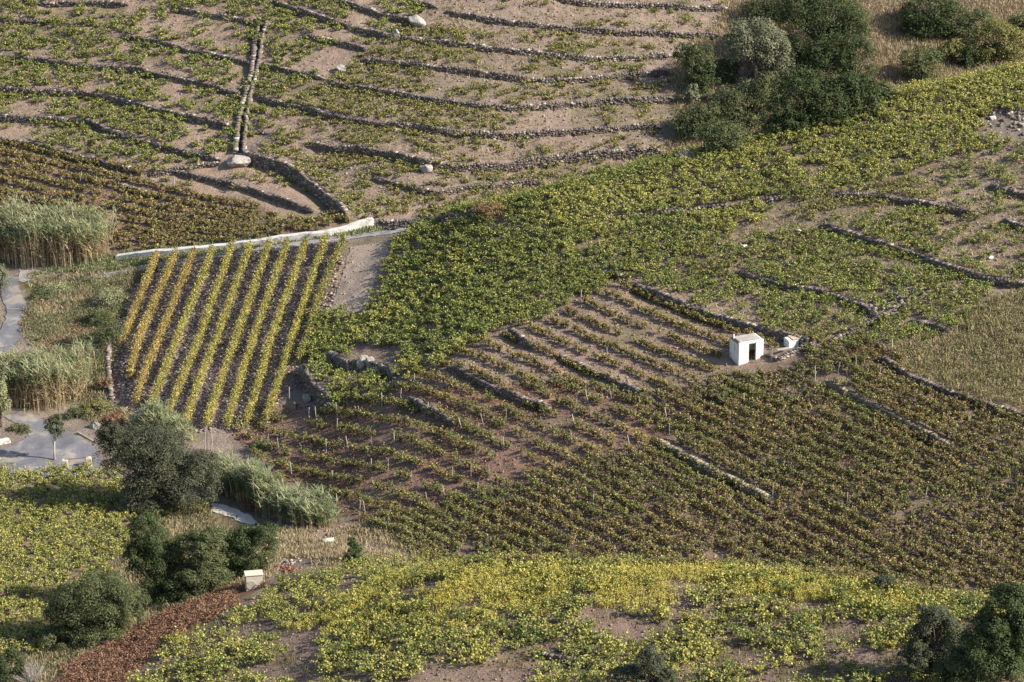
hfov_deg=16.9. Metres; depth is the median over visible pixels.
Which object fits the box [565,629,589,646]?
grapevine
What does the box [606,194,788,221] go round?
terrace wall
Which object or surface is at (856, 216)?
undergrowth
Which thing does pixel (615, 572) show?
grapevine
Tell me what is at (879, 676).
grapevine
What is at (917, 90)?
grapevine
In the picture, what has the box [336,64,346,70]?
boulder
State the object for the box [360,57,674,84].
terrace wall
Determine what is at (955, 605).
grapevine
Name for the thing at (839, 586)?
grapevine
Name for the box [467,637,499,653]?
grapevine
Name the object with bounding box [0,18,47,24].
terrace wall
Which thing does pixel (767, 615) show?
grapevine
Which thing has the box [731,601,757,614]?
grapevine
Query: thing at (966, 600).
grapevine
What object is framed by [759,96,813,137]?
oak tree
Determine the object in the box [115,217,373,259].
roadside wall
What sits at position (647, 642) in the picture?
grapevine
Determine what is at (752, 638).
grapevine
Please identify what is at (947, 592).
grapevine
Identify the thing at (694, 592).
grapevine
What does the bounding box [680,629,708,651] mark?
grapevine
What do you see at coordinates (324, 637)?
grapevine
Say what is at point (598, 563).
grapevine
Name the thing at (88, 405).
bramble
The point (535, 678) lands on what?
grapevine
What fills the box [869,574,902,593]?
evergreen bush
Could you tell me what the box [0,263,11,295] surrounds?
willow bush
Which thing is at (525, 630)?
grapevine
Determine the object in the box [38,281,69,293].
bramble
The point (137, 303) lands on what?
vine row
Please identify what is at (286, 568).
tile heap
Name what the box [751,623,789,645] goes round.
grapevine
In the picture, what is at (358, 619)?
grapevine
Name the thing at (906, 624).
grapevine
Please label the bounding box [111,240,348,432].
slate gravel
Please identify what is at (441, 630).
grapevine
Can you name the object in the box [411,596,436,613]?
grapevine
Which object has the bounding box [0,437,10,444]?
kerb
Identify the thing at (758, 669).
grapevine
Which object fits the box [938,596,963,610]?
grapevine
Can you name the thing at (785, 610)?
grapevine
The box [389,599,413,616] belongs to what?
grapevine
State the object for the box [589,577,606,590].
grapevine
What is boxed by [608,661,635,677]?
grapevine
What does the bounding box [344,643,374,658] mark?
grapevine
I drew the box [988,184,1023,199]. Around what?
terrace wall
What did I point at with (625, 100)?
terrace wall
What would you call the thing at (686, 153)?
bare shrub
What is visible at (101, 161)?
terrace wall
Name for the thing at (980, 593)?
grapevine
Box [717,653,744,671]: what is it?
grapevine
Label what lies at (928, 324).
terrace wall
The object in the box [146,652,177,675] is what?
grapevine
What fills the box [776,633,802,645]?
grapevine
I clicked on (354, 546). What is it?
cypress shrub
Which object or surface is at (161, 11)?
distant vines
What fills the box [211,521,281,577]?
evergreen bush
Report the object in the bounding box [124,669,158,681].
grapevine
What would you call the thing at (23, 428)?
bramble
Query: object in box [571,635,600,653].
grapevine
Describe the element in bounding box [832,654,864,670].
grapevine
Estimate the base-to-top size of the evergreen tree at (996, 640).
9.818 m
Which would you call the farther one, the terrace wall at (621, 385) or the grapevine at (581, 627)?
the terrace wall at (621, 385)
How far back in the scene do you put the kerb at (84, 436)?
314.23 m
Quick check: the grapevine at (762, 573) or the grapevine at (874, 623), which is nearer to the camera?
the grapevine at (874, 623)
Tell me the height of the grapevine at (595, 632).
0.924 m
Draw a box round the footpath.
[211,503,256,523]
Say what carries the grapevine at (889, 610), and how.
on the ground at (222, 440)
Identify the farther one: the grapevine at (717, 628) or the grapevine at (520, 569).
the grapevine at (520, 569)
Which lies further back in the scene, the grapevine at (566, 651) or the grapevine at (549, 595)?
the grapevine at (549, 595)
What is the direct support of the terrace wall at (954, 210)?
on the ground at (222, 440)
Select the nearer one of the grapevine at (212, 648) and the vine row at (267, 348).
the grapevine at (212, 648)
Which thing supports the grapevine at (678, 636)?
on the ground at (222, 440)
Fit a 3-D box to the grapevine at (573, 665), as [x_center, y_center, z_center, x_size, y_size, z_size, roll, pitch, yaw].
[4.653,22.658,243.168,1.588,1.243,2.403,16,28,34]
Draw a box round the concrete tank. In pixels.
[244,569,262,590]
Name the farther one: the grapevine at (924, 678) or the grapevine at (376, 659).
the grapevine at (376, 659)
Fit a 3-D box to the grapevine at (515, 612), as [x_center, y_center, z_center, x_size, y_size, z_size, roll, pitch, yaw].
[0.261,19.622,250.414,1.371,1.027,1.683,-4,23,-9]
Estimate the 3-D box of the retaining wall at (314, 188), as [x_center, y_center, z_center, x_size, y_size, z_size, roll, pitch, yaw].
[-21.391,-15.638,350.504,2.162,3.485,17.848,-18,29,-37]
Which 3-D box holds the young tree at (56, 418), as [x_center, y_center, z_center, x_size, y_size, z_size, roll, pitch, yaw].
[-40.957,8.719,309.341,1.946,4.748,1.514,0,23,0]
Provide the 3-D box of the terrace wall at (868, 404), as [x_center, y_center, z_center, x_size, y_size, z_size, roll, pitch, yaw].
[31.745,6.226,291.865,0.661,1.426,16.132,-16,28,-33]
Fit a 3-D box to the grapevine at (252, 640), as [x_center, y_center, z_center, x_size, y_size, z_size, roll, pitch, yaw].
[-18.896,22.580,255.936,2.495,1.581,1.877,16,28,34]
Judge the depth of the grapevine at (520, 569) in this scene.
255.25 m
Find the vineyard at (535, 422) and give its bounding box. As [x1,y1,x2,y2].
[233,373,665,519]
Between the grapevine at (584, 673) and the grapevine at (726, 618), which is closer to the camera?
the grapevine at (584, 673)
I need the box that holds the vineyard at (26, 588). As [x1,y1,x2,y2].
[0,458,211,655]
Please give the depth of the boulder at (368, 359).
316.46 m
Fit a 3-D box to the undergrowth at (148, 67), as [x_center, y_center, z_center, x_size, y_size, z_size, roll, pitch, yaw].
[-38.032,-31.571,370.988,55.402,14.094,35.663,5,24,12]
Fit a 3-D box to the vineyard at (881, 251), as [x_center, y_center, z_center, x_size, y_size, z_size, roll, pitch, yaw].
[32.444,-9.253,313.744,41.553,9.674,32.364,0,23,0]
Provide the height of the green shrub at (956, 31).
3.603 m
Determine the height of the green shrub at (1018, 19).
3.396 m
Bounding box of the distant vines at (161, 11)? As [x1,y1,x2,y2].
[0,0,426,163]
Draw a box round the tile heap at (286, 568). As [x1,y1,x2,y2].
[262,561,301,573]
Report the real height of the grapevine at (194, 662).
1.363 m
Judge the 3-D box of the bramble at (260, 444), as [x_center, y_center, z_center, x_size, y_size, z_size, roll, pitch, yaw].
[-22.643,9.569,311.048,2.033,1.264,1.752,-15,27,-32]
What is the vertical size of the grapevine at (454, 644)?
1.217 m
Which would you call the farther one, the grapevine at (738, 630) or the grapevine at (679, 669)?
the grapevine at (738, 630)
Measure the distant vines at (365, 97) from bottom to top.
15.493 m
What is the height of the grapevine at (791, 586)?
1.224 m
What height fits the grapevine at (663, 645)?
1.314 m
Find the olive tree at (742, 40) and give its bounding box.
[718,15,796,94]
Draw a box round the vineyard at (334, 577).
[139,547,1023,681]
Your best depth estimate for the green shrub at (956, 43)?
365.08 m
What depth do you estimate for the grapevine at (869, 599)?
246.67 m
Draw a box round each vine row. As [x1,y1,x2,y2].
[117,247,162,348]
[125,246,178,378]
[130,246,197,405]
[147,242,219,406]
[165,240,235,414]
[182,240,255,425]
[200,238,273,426]
[222,236,292,429]
[240,233,309,424]
[261,233,330,423]
[292,232,346,363]
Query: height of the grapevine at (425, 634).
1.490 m
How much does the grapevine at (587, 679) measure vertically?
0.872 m
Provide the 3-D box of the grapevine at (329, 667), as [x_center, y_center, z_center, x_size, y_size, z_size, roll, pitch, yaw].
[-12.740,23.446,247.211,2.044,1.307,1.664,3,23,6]
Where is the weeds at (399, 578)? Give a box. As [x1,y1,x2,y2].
[283,552,947,639]
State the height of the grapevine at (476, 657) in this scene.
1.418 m
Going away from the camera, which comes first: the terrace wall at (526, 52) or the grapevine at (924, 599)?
the grapevine at (924, 599)
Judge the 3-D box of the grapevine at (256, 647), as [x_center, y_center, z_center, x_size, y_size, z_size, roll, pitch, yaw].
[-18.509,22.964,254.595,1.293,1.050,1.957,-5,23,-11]
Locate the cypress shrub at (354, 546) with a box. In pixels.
[343,537,368,565]
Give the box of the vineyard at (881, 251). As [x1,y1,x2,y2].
[640,137,1023,345]
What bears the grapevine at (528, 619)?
on the ground at (222, 440)
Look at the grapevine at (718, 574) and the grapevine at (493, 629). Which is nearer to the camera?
the grapevine at (493, 629)
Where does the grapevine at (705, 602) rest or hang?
on the ground at (222, 440)
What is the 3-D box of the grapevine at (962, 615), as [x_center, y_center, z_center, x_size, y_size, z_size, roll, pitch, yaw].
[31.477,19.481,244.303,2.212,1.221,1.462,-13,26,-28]
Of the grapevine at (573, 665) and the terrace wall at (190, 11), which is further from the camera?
the terrace wall at (190, 11)
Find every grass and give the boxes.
[0,505,282,681]
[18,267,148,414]
[19,265,156,421]
[43,224,382,272]
[239,511,431,582]
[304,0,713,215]
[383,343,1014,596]
[651,0,1023,171]
[681,140,1023,337]
[875,287,1023,411]
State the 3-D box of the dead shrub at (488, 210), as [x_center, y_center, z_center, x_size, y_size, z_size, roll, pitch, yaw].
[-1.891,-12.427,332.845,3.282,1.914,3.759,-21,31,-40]
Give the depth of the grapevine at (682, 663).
242.06 m
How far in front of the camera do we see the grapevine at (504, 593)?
252.55 m
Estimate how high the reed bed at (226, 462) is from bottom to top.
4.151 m
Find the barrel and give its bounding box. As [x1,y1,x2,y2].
[302,394,310,402]
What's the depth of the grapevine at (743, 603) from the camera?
249.75 m
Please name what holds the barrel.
on the ground at (222, 440)
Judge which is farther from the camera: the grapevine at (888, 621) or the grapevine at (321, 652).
the grapevine at (321, 652)
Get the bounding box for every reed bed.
[0,189,118,269]
[0,335,99,412]
[122,396,197,446]
[203,443,243,497]
[222,453,285,518]
[252,476,344,528]
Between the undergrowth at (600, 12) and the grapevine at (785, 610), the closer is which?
the grapevine at (785, 610)
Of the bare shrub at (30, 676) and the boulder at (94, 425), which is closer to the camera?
the bare shrub at (30, 676)
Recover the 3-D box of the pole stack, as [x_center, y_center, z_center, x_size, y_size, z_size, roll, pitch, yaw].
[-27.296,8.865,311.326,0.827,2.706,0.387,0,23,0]
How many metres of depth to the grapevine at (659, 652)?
243.38 m
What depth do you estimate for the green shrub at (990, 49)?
364.70 m
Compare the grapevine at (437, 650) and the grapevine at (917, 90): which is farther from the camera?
the grapevine at (917, 90)
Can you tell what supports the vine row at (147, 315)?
on the ground at (222, 440)
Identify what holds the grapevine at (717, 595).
on the ground at (222, 440)
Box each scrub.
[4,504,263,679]
[18,273,131,421]
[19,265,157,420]
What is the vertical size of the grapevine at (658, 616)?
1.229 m
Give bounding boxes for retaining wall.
[105,341,113,400]
[242,151,349,221]
[299,365,332,410]
[330,352,397,379]
[375,207,486,230]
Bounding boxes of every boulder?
[89,421,102,429]
[226,155,251,167]
[326,350,337,356]
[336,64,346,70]
[356,355,367,369]
[365,356,374,367]
[392,29,399,38]
[408,15,425,27]
[419,164,432,173]
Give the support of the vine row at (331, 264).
on the ground at (222, 440)
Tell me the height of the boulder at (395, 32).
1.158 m
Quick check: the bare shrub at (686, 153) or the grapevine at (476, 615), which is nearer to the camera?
the grapevine at (476, 615)
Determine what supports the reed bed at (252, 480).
on the ground at (222, 440)
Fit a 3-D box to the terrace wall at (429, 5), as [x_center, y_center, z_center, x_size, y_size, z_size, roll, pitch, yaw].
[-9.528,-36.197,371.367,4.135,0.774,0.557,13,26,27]
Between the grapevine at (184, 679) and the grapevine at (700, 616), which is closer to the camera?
the grapevine at (700, 616)
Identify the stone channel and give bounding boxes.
[232,20,268,154]
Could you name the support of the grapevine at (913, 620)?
on the ground at (222, 440)
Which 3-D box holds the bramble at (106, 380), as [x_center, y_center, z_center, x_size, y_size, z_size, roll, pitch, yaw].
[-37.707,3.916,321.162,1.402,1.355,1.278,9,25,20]
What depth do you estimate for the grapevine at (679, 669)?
240.66 m
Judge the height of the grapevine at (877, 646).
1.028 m
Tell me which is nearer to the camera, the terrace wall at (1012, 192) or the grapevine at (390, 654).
the grapevine at (390, 654)
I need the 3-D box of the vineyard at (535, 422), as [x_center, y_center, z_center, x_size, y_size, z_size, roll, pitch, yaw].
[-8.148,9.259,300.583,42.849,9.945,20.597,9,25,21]
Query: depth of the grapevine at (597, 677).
240.49 m
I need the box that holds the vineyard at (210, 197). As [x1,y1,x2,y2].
[0,136,352,249]
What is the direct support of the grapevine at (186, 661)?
on the ground at (222, 440)
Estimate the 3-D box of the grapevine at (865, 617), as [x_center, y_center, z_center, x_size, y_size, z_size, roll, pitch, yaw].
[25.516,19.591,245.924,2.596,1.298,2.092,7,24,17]
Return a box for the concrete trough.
[321,537,333,543]
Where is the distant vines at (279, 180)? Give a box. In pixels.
[134,157,309,192]
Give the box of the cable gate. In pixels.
[62,456,91,469]
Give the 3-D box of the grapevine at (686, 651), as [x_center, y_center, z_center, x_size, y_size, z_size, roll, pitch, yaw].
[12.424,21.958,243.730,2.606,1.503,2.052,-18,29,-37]
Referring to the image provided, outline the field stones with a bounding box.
[0,0,1023,681]
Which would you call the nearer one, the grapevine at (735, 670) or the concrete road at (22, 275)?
the grapevine at (735, 670)
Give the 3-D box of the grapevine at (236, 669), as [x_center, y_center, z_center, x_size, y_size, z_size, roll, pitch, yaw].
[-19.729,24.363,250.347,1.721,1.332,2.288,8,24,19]
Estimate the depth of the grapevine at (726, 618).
248.48 m
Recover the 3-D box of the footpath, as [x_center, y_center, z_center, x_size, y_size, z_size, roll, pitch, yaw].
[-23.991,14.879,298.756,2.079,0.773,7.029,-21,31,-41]
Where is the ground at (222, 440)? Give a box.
[0,0,1023,681]
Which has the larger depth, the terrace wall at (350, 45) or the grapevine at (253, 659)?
the terrace wall at (350, 45)
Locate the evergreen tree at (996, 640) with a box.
[931,582,1023,681]
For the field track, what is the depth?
335.11 m
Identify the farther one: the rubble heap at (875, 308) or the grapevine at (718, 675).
the rubble heap at (875, 308)
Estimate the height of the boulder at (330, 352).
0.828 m
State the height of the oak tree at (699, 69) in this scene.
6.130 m
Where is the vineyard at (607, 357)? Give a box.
[418,277,816,394]
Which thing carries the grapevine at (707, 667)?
on the ground at (222, 440)
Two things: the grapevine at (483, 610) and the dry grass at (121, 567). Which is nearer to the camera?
the grapevine at (483, 610)
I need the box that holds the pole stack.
[205,426,212,451]
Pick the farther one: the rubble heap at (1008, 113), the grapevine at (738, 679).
the rubble heap at (1008, 113)
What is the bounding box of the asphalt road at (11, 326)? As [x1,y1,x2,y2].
[0,275,27,357]
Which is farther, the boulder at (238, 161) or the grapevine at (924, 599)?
the boulder at (238, 161)
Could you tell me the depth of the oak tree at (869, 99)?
334.79 m
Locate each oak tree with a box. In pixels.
[671,42,720,96]
[737,0,797,26]
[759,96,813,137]
[766,0,871,72]
[771,63,867,128]
[803,31,880,91]
[831,74,882,124]
[895,0,975,42]
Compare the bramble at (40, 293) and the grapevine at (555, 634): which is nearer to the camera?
the grapevine at (555, 634)
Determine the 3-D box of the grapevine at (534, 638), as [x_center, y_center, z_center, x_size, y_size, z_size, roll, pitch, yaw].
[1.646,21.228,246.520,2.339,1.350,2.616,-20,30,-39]
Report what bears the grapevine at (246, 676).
on the ground at (222, 440)
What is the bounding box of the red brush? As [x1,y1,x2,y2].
[54,580,269,681]
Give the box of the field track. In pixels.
[330,241,388,312]
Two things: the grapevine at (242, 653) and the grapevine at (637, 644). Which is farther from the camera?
the grapevine at (242, 653)
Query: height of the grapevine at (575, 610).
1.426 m
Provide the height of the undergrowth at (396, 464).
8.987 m
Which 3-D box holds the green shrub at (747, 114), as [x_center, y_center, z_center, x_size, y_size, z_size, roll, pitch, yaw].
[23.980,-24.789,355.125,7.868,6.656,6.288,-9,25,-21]
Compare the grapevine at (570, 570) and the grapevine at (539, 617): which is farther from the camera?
the grapevine at (570, 570)
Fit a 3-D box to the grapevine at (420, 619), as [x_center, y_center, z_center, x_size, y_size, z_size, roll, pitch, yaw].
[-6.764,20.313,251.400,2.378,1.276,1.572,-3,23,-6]
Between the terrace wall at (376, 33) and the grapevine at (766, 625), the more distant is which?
the terrace wall at (376, 33)
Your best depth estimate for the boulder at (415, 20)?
368.05 m
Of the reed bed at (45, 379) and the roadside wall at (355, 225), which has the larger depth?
the roadside wall at (355, 225)
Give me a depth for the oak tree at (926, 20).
368.50 m
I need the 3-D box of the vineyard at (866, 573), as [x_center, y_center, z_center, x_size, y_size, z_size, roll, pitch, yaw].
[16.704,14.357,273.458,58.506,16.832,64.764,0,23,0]
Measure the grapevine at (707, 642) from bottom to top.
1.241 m
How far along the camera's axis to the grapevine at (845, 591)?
249.29 m
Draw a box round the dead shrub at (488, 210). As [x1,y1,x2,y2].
[472,200,507,219]
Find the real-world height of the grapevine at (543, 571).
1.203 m
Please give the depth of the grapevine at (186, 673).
253.78 m
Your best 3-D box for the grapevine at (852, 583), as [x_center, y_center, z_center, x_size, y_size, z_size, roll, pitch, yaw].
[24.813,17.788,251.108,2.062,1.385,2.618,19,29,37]
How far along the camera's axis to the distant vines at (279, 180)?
353.08 m
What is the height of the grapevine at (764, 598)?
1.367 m
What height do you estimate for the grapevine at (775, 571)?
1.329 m
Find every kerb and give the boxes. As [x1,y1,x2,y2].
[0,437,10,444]
[77,431,95,441]
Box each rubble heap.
[267,558,301,563]
[391,549,421,562]
[863,287,924,319]
[954,92,1023,138]
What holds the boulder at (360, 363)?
on the ground at (222, 440)
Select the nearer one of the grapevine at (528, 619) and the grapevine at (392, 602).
the grapevine at (528, 619)
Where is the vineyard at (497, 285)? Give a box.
[298,60,1023,402]
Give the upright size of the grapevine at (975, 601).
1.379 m
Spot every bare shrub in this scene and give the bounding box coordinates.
[10,658,46,681]
[675,147,695,158]
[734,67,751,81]
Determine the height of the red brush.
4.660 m
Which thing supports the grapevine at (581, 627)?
on the ground at (222, 440)
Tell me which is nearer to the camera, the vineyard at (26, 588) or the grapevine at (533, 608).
the grapevine at (533, 608)
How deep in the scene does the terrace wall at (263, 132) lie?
358.12 m
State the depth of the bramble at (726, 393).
298.00 m
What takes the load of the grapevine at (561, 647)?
on the ground at (222, 440)
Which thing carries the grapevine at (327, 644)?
on the ground at (222, 440)
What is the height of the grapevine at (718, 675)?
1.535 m
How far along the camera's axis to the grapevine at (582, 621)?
248.11 m
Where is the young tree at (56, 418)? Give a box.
[43,413,64,459]
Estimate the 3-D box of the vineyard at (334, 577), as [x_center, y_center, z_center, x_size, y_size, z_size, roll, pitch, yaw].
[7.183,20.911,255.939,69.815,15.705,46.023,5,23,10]
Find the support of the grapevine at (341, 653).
on the ground at (222, 440)
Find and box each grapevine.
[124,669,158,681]
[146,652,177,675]
[169,655,192,670]
[170,660,205,679]
[176,667,199,681]
[187,662,211,678]
[189,651,205,662]
[190,658,205,672]
[197,667,223,681]
[202,639,225,658]
[202,648,224,664]
[202,652,233,671]
[203,653,241,676]
[213,637,250,653]
[214,637,242,648]
[225,667,255,681]
[232,639,254,659]
[232,641,251,655]
[235,649,261,664]
[237,669,266,681]
[242,629,273,643]
[242,632,274,649]
[251,643,268,655]
[252,642,280,661]
[259,629,282,642]
[270,641,290,655]
[309,631,334,642]
[310,651,339,670]
[313,632,341,650]
[313,648,330,663]
[317,644,335,655]
[319,658,347,674]
[328,641,355,661]
[328,642,348,656]
[330,622,363,640]
[331,657,354,671]
[334,602,365,618]
[338,611,373,632]
[339,630,362,652]
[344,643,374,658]
[345,620,370,636]
[352,653,379,674]
[353,653,385,671]
[356,649,383,661]
[357,597,386,618]
[357,629,384,652]
[361,599,380,611]
[365,655,401,681]
[367,627,392,644]
[368,608,398,630]
[374,641,400,653]
[376,592,408,608]
[376,643,399,661]
[377,617,404,636]
[382,649,425,670]
[387,653,413,665]
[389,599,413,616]
[390,619,417,642]
[390,631,425,646]
[391,657,424,679]
[393,642,416,661]
[401,638,426,654]
[403,621,425,640]
[403,623,438,643]
[403,646,433,670]
[405,595,436,609]
[405,609,433,622]
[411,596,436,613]
[413,636,447,648]
[417,615,443,631]
[423,638,445,654]
[427,627,460,645]
[436,621,456,635]
[436,643,478,666]
[442,635,479,651]
[444,598,475,621]
[446,621,487,642]
[446,624,467,635]
[461,627,487,643]
[463,646,498,664]
[467,609,489,619]
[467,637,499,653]
[475,625,503,636]
[476,599,502,615]
[477,629,498,641]
[477,634,513,654]
[479,612,510,626]
[482,616,509,630]
[490,585,512,600]
[500,622,529,641]
[505,601,524,616]
[506,560,541,575]
[508,636,529,649]
[510,608,539,629]
[511,576,542,597]
[511,617,546,639]
[515,623,551,644]
[521,600,539,614]
[524,645,551,658]
[526,668,558,681]
[528,566,556,582]
[529,572,564,592]
[531,590,556,607]
[531,620,558,633]
[533,613,551,624]
[533,650,560,672]
[534,560,553,572]
[538,623,568,640]
[544,591,566,607]
[544,604,570,623]
[545,568,571,583]
[551,659,577,680]
[552,614,577,628]
[553,583,574,599]
[554,636,577,650]
[556,561,583,578]
[559,643,579,655]
[561,589,590,606]
[563,614,596,638]
[563,652,591,670]
[565,600,586,617]
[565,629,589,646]
[568,572,588,586]
[569,593,598,606]
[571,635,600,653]
[573,577,592,593]
[575,661,597,678]
[575,674,593,681]
[577,564,611,583]
[578,615,601,628]
[580,624,606,644]
[580,627,598,637]
[580,649,609,666]
[583,665,612,681]
[588,664,609,677]
[589,556,621,573]
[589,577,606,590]
[593,630,622,652]
[596,627,628,645]
[596,642,627,662]
[596,658,621,669]
[606,578,629,588]
[608,568,625,578]
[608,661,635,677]
[613,639,635,651]
[618,649,639,661]
[620,599,655,616]
[625,637,644,647]
[626,638,653,654]
[630,643,672,660]
[635,572,663,585]
[642,625,674,643]
[646,606,672,623]
[648,597,680,616]
[648,634,677,652]
[662,661,685,680]
[665,643,694,658]
[665,655,694,668]
[667,621,695,642]
[673,640,709,659]
[675,607,705,624]
[675,621,715,640]
[677,581,708,600]
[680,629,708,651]
[680,666,707,681]
[682,590,715,607]
[682,610,703,627]
[688,661,714,675]
[690,652,719,665]
[693,578,724,595]
[693,613,714,625]
[693,629,729,648]
[694,611,727,634]
[696,663,732,681]
[702,641,732,656]
[707,585,726,600]
[708,567,739,587]
[709,594,739,610]
[710,608,736,623]
[713,661,743,679]
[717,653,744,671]
[719,614,747,633]
[720,560,747,581]
[721,581,744,597]
[727,669,750,681]
[729,595,762,610]
[731,570,756,584]
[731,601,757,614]
[735,626,762,640]
[736,627,765,648]
[737,563,773,576]
[737,608,763,625]
[739,657,772,674]
[742,589,769,607]
[744,562,771,580]
[751,602,787,623]
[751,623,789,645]
[753,593,785,609]
[756,620,772,633]
[756,647,792,668]
[763,561,804,577]
[764,576,791,588]
[764,636,785,649]
[771,618,805,637]
[774,638,806,656]
[775,598,801,616]
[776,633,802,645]
[778,576,806,594]
[784,654,805,666]
[787,601,819,624]
[795,618,823,637]
[796,636,827,652]
[797,570,822,584]
[797,604,822,615]
[797,610,823,628]
[797,642,826,660]
[801,629,828,644]
[806,605,838,623]
[811,651,836,670]
[825,580,855,599]
[826,577,849,591]
[828,596,863,618]
[828,633,859,653]
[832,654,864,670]
[836,660,874,678]
[839,574,872,592]
[842,591,867,608]
[850,582,885,598]
[851,605,887,623]
[851,658,881,674]
[852,603,875,614]
[857,594,896,613]
[858,668,890,681]
[859,623,889,643]
[866,588,892,604]
[867,636,889,650]
[868,616,890,632]
[870,629,895,643]
[878,579,900,600]
[878,599,907,619]
[878,636,907,648]
[878,662,903,675]
[881,615,898,628]
[885,617,914,634]
[888,622,910,639]
[888,662,926,681]
[891,604,911,616]
[897,585,921,600]
[905,613,917,626]
[907,79,928,97]
[911,611,920,623]
[913,671,931,681]
[915,594,938,611]
[918,590,947,604]
[934,588,967,604]
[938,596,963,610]
[940,603,964,612]
[941,590,981,609]
[949,606,971,620]
[958,588,989,597]
[958,600,981,619]
[959,594,984,610]
[969,591,995,608]
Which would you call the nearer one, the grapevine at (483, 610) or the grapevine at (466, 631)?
the grapevine at (466, 631)
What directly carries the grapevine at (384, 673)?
on the ground at (222, 440)
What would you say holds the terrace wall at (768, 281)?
on the ground at (222, 440)
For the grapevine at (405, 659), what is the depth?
244.93 m
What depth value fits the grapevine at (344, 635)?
253.13 m
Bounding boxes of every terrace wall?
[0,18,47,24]
[0,54,241,96]
[0,86,232,130]
[0,113,222,161]
[0,137,137,173]
[39,0,129,7]
[119,182,158,197]
[121,34,249,65]
[149,161,221,177]
[172,6,256,24]
[175,170,314,213]
[255,95,661,139]
[256,129,270,134]
[260,62,325,79]
[271,0,389,39]
[301,32,367,51]
[311,141,662,172]
[327,80,680,110]
[339,0,408,23]
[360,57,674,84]
[372,176,545,195]
[399,36,672,61]
[405,395,454,425]
[406,0,439,8]
[445,9,721,39]
[446,366,551,410]
[507,327,535,349]
[533,651,610,672]
[557,353,656,402]
[558,0,729,11]
[598,269,632,283]
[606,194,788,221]
[632,282,818,345]
[736,270,877,317]
[764,342,820,361]
[819,222,1023,289]
[825,302,904,343]
[826,192,976,215]
[877,356,1023,417]
[908,319,952,333]
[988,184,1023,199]
[1000,218,1023,232]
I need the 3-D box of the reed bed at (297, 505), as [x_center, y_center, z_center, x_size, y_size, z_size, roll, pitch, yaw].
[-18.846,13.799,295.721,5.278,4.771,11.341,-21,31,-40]
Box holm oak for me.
[90,416,223,515]
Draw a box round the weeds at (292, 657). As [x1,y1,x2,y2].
[151,555,970,681]
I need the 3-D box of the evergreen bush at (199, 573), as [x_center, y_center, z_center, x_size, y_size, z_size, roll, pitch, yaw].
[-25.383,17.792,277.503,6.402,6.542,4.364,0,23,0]
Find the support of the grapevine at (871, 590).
on the ground at (222, 440)
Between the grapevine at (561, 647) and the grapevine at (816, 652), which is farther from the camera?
the grapevine at (561, 647)
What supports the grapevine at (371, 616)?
on the ground at (222, 440)
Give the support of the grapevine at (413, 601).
on the ground at (222, 440)
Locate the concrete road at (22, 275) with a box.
[18,227,420,281]
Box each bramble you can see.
[6,423,29,434]
[28,289,57,300]
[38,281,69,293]
[65,406,87,419]
[79,399,112,416]
[85,308,107,325]
[93,286,130,307]
[97,376,113,389]
[98,411,127,426]
[239,497,260,512]
[247,440,270,453]
[704,385,740,403]
[739,383,763,397]
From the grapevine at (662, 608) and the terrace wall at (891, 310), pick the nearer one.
the grapevine at (662, 608)
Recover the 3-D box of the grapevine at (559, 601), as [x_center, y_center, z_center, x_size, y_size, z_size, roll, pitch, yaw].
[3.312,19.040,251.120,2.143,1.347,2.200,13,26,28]
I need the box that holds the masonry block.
[784,335,799,347]
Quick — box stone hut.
[730,333,763,365]
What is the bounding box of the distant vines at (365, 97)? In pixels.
[258,0,725,218]
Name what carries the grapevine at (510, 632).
on the ground at (222, 440)
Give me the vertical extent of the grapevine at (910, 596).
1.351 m
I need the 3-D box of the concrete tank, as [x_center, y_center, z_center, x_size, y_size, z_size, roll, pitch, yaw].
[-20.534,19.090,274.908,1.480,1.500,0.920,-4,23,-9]
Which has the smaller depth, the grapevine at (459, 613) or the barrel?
the grapevine at (459, 613)
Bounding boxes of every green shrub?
[665,99,732,140]
[679,83,733,105]
[694,119,753,151]
[707,70,786,131]
[711,56,743,82]
[761,34,809,90]
[860,80,899,101]
[897,43,944,81]
[932,8,998,43]
[938,37,967,61]
[951,44,980,67]
[963,18,1023,64]
[1002,8,1023,35]
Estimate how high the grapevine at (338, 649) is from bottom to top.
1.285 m
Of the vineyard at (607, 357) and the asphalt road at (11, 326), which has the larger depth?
the asphalt road at (11, 326)
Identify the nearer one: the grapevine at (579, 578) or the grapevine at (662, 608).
the grapevine at (662, 608)
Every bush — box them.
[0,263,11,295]
[0,375,11,427]
[0,647,25,681]
[36,568,151,650]
[87,310,127,348]
[121,509,191,607]
[160,524,234,603]
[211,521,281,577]
[607,644,681,681]
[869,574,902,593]
[897,603,968,676]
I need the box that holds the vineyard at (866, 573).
[364,335,1023,610]
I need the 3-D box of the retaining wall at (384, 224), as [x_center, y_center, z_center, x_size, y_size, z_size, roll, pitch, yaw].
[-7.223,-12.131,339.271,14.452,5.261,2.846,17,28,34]
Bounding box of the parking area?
[0,413,101,477]
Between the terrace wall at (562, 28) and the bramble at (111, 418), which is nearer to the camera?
the bramble at (111, 418)
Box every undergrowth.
[0,0,423,164]
[234,379,669,521]
[264,0,705,215]
[380,342,1023,593]
[441,284,726,395]
[651,150,1023,345]

